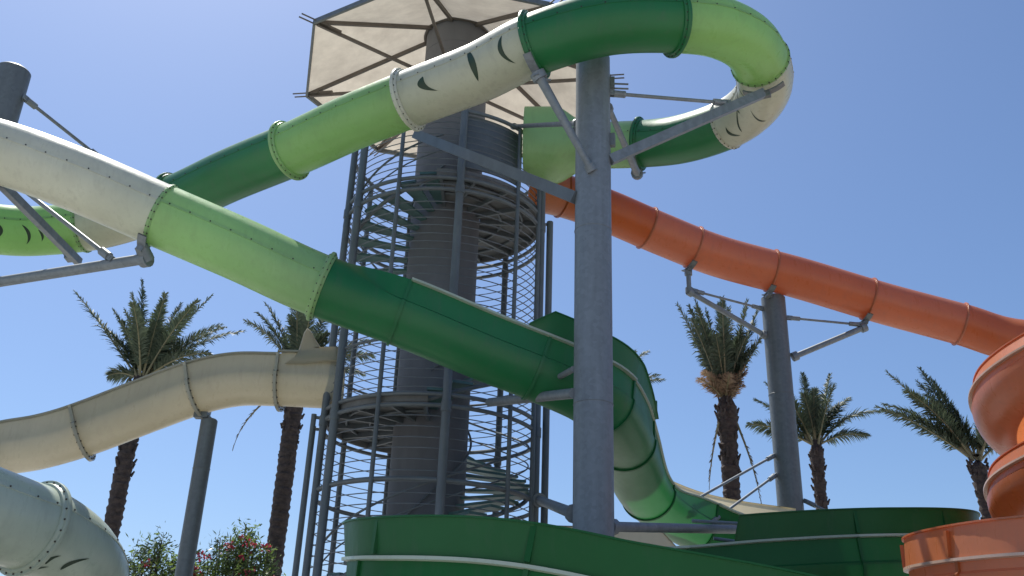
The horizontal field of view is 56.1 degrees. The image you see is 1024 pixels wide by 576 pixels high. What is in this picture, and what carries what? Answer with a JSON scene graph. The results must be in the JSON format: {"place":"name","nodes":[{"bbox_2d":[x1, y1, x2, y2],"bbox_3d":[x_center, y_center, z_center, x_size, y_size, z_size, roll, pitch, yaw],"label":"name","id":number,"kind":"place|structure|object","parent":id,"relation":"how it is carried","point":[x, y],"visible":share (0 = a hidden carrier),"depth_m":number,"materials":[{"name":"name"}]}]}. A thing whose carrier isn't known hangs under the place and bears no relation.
{"place":"outdoors","nodes":[
{"label":"outdoors","id":0,"kind":"place"},
{"bbox_2d":[0,0,1023,575],"label":"sky","id":1,"kind":"structure","parent":0,"point":[894,155],"materials":[{"name":"blue"}]},
{"label":"ground","id":2,"kind":"structure","parent":0,"visible":0},
{"bbox_2d":[0,467,129,575],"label":"water slide","id":3,"kind":"object","parent":2,"relation":"on","point":[51,528],"visible":1,"depth_m":11.74,"materials":[{"name":"plastic"}]},
{"bbox_2d":[0,61,154,286],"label":"support pillar","id":4,"kind":"structure","parent":2,"relation":"on","point":[15,78],"depth_m":17.95,"materials":[{"name":"metal"}]},
{"bbox_2d":[126,520,179,575],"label":"oleander bush","id":5,"kind":"object","parent":2,"relation":"on","point":[151,558],"visible":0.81,"depth_m":22.08,"materials":[{"name":"green plant"}]},
{"bbox_2d":[73,279,246,539],"bbox_3d":[-11.279,6.050,27.754,5.038,14.003,3.246,15,-27,-27],"label":"palm tree","id":6,"kind":"object","parent":2,"relation":"on","point":[155,345],"visible":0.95,"depth_m":29.24,"materials":[{"name":"green plant"}]},
{"bbox_2d":[0,328,345,472],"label":"water slide","id":7,"kind":"object","parent":2,"relation":"on","point":[91,427],"visible":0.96,"depth_m":19.73,"materials":[{"name":"plastic"}]},
{"bbox_2d":[168,549,213,572],"bbox_3d":[-7.916,8.641,22.832,1.775,5.472,1.786,-17,-30,36],"label":"oleander bush","id":8,"kind":"object","parent":2,"relation":"on","point":[199,556],"visible":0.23,"depth_m":23.67,"materials":[{"name":"green plant"}]},
{"bbox_2d":[174,411,217,575],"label":"support pillar","id":9,"kind":"structure","parent":2,"relation":"on","point":[187,551],"depth_m":19.30,"materials":[{"name":"metal"}]},
{"bbox_2d":[193,517,285,575],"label":"oleander bush","id":10,"kind":"object","parent":2,"relation":"on","point":[241,562],"visible":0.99,"depth_m":22.53,"materials":[{"name":"green plant"}]},
{"bbox_2d":[232,301,375,575],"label":"palm tree","id":11,"kind":"object","parent":2,"relation":"on","point":[290,424],"visible":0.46,"depth_m":28.49,"materials":[{"name":"green plant"}]},
{"bbox_2d":[292,20,552,575],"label":"slide tower","id":12,"kind":"structure","parent":2,"relation":"on","point":[463,220],"depth_m":20.43,"materials":[{"name":"metal"}]},
{"bbox_2d":[293,0,623,158],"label":"shade canopy","id":13,"kind":"object","parent":12,"relation":"attached to","point":[357,45],"visible":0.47,"depth_m":23.83,"materials":[{"name":"fabric"}]},
{"bbox_2d":[0,0,980,575],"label":"water slide","id":14,"kind":"object","parent":2,"relation":"on","point":[100,200],"visible":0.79,"depth_m":15.90,"materials":[{"name":"plastic"}]},
{"bbox_2d":[412,51,784,536],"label":"support pillar","id":15,"kind":"structure","parent":2,"relation":"on","point":[591,136],"depth_m":15.74,"materials":[{"name":"metal"}]},
{"bbox_2d":[635,349,666,383],"bbox_3d":[3.158,8.503,32.559,4.558,14.411,1.421,5,-24,-6],"label":"palm tree","id":16,"kind":"object","parent":2,"relation":"on","point":[653,375],"visible":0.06,"depth_m":35.10,"materials":[{"name":"green plant"}]},
{"bbox_2d":[675,295,762,503],"bbox_3d":[6.290,6.438,26.799,2.535,13.702,1.747,14,-27,-26],"label":"palm tree","id":17,"kind":"object","parent":2,"relation":"on","point":[724,356],"visible":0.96,"depth_m":28.27,"materials":[{"name":"green plant"}]},
{"bbox_2d":[528,176,1023,575],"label":"water slide","id":18,"kind":"object","parent":2,"relation":"on","point":[993,545],"visible":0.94,"depth_m":23.61,"materials":[{"name":"plastic"}]},
{"bbox_2d":[681,260,872,541],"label":"support pillar","id":19,"kind":"structure","parent":2,"relation":"on","point":[779,356],"depth_m":23.45,"materials":[{"name":"metal"}]},
{"bbox_2d":[745,371,880,508],"bbox_3d":[9.658,8.334,29.315,4.454,12.515,1.850,-4,-25,13],"label":"palm tree","id":20,"kind":"object","parent":2,"relation":"on","point":[813,417],"visible":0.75,"depth_m":30.88,"materials":[{"name":"green plant"}]},
{"bbox_2d":[875,366,996,518],"bbox_3d":[12.417,7.385,25.714,4.176,11.501,2.295,-7,-26,20],"label":"palm tree","id":21,"kind":"object","parent":2,"relation":"on","point":[950,427],"visible":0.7,"depth_m":26.90,"materials":[{"name":"green plant"}]}
]}

